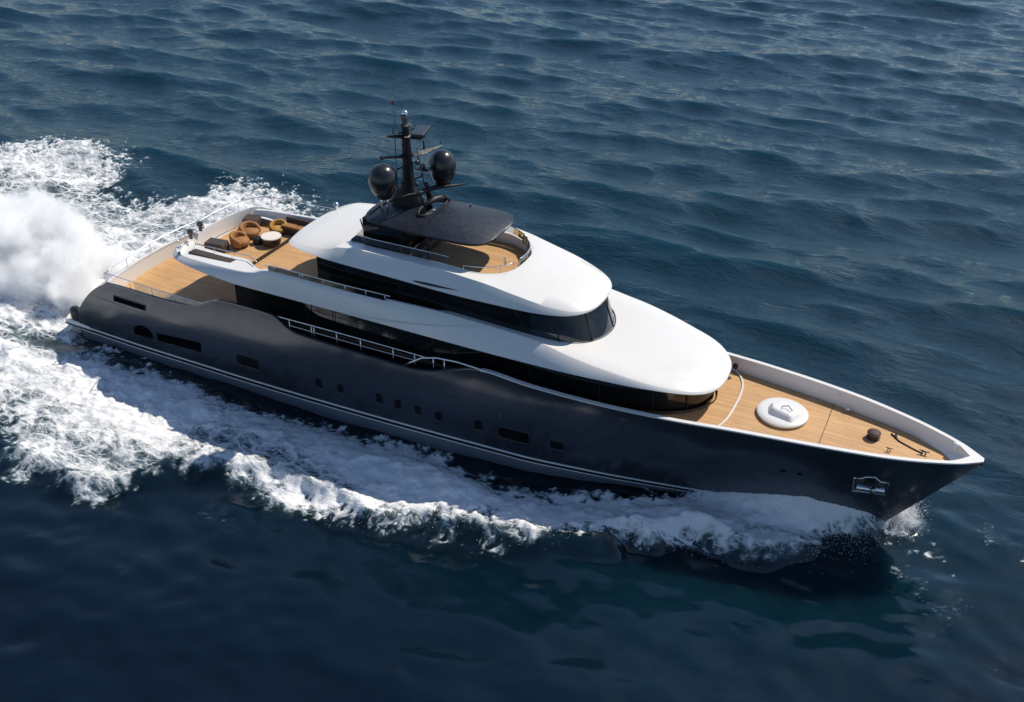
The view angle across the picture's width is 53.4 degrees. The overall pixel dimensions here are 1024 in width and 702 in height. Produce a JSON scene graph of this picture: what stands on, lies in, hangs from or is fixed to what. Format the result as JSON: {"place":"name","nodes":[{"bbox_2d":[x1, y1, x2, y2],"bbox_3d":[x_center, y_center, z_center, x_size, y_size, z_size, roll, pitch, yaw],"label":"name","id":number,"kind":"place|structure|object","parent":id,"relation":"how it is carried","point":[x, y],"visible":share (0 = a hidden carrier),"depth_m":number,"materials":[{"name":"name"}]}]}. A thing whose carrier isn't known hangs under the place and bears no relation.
{"place":"outdoors","nodes":[
{"label":"outdoors","id":0,"kind":"place"},
{"bbox_2d":[0,0,1023,701],"bbox_3d":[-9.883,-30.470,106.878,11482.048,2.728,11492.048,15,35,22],"label":"sea","id":1,"kind":"structure","parent":0,"point":[828,190],"depth_m":65.00,"materials":[{"name":"liquid"}]},
{"bbox_2d":[0,180,132,302],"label":"stern spray","id":2,"kind":"object","parent":1,"relation":"on","point":[47,233],"visible":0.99,"depth_m":65.78,"materials":[{"name":"white liquid"}]},
{"bbox_2d":[0,135,930,557],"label":"wake foam","id":3,"kind":"object","parent":1,"relation":"on","point":[106,405],"visible":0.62,"depth_m":52.01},
{"bbox_2d":[65,94,985,521],"bbox_3d":[-2.705,-3.742,51.001,50.773,18.100,8.701,15,35,22],"label":"motor yacht","id":4,"kind":"object","parent":1,"relation":"on","point":[405,310],"visible":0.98,"depth_m":48.69,"materials":[{"name":"grey paint"}]},
{"bbox_2d":[156,333,200,351],"bbox_3d":[-18.557,-0.534,56.719,3.322,0.800,0.073,16,35,23],"label":"hull window","id":5,"kind":"structure","parent":4,"relation":"in","point":[192,345],"depth_m":56.67,"materials":[{"name":"black glass"}]},
{"bbox_2d":[204,237,228,253],"bbox_3d":[-16.327,-5.806,56.262,1.181,0.600,0.752,10,34,15],"label":"planter bench","id":6,"kind":"object","parent":4,"relation":"on","point":[223,244],"visible":0.89,"depth_m":55.98,"materials":[{"name":"brown wicker"}]},
{"bbox_2d":[229,231,249,248],"bbox_3d":[-15.202,-6.228,56.791,1.095,0.764,1.214,15,35,22],"label":"armchair","id":7,"kind":"object","parent":4,"relation":"on","point":[239,239],"visible":1,"depth_m":56.62,"materials":[{"name":"orange fabric"}]},
{"bbox_2d":[236,353,259,369],"bbox_3d":[-14.231,0.569,54.796,1.560,0.778,0.101,15,35,22],"label":"hull window","id":8,"kind":"structure","parent":4,"relation":"in","point":[243,360],"depth_m":54.78,"materials":[{"name":"black glass"}]},
{"bbox_2d":[239,221,260,238],"bbox_3d":[-14.913,-6.865,57.801,1.096,0.764,1.214,15,35,22],"label":"armchair","id":9,"kind":"object","parent":4,"relation":"on","point":[251,229],"visible":0.81,"depth_m":57.78,"materials":[{"name":"orange fabric"}]},
{"bbox_2d":[242,214,260,225],"bbox_3d":[-15.045,-7.449,58.829,0.859,0.650,0.859,5,33,7],"label":"side table","id":10,"kind":"object","parent":4,"relation":"on","point":[253,217],"visible":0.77,"depth_m":58.61,"materials":[{"name":"brown wicker"}]},
{"bbox_2d":[252,236,262,244],"bbox_3d":[-14.275,-6.228,57.172,0.600,0.370,0.591,15,35,22],"label":"footstool","id":11,"kind":"object","parent":4,"relation":"on","point":[257,240],"visible":0.94,"depth_m":56.96,"materials":[{"name":"black fabric"}]},
{"bbox_2d":[261,231,280,247],"bbox_3d":[-13.492,-6.237,57.039,1.140,0.540,1.140,15,35,22],"label":"round table","id":12,"kind":"object","parent":4,"relation":"on","point":[270,239],"visible":1,"depth_m":56.74,"materials":[{"name":"white wicker"}]},
{"bbox_2d":[269,219,286,234],"bbox_3d":[-13.363,-7.091,58.274,1.053,0.663,0.950,15,35,22],"label":"armchair","id":13,"kind":"object","parent":4,"relation":"on","point":[275,225],"visible":0.86,"depth_m":58.24,"materials":[{"name":"yellow fabric"}]},
{"bbox_2d":[281,216,310,235],"bbox_3d":[-12.190,-7.023,58.055,2.000,0.800,0.755,15,35,22],"label":"sofa","id":14,"kind":"object","parent":4,"relation":"on","point":[292,226],"visible":0.6,"depth_m":58.02,"materials":[{"name":"brown wicker"}]},
{"bbox_2d":[498,426,529,443],"bbox_3d":[0.088,4.066,49.142,1.649,0.778,0.147,12,34,18],"label":"hull window","id":15,"kind":"structure","parent":4,"relation":"in","point":[503,432],"depth_m":49.13,"materials":[{"name":"black glass"}]},
{"bbox_2d":[549,439,563,450],"bbox_3d":[2.136,4.495,48.558,0.752,0.608,0.149,10,34,14],"label":"hull window","id":16,"kind":"structure","parent":4,"relation":"in","point":[553,444],"depth_m":48.55,"materials":[{"name":"black glass"}]},
{"bbox_2d":[304,479,929,573],"bbox_3d":[5.071,7.539,46.125,29.772,2.360,5.801,0,32,0],"label":"bow spray","id":17,"kind":"object","parent":1,"relation":"on","point":[909,513],"visible":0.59,"depth_m":46.38,"materials":[{"name":"white liquid"}]}
]}

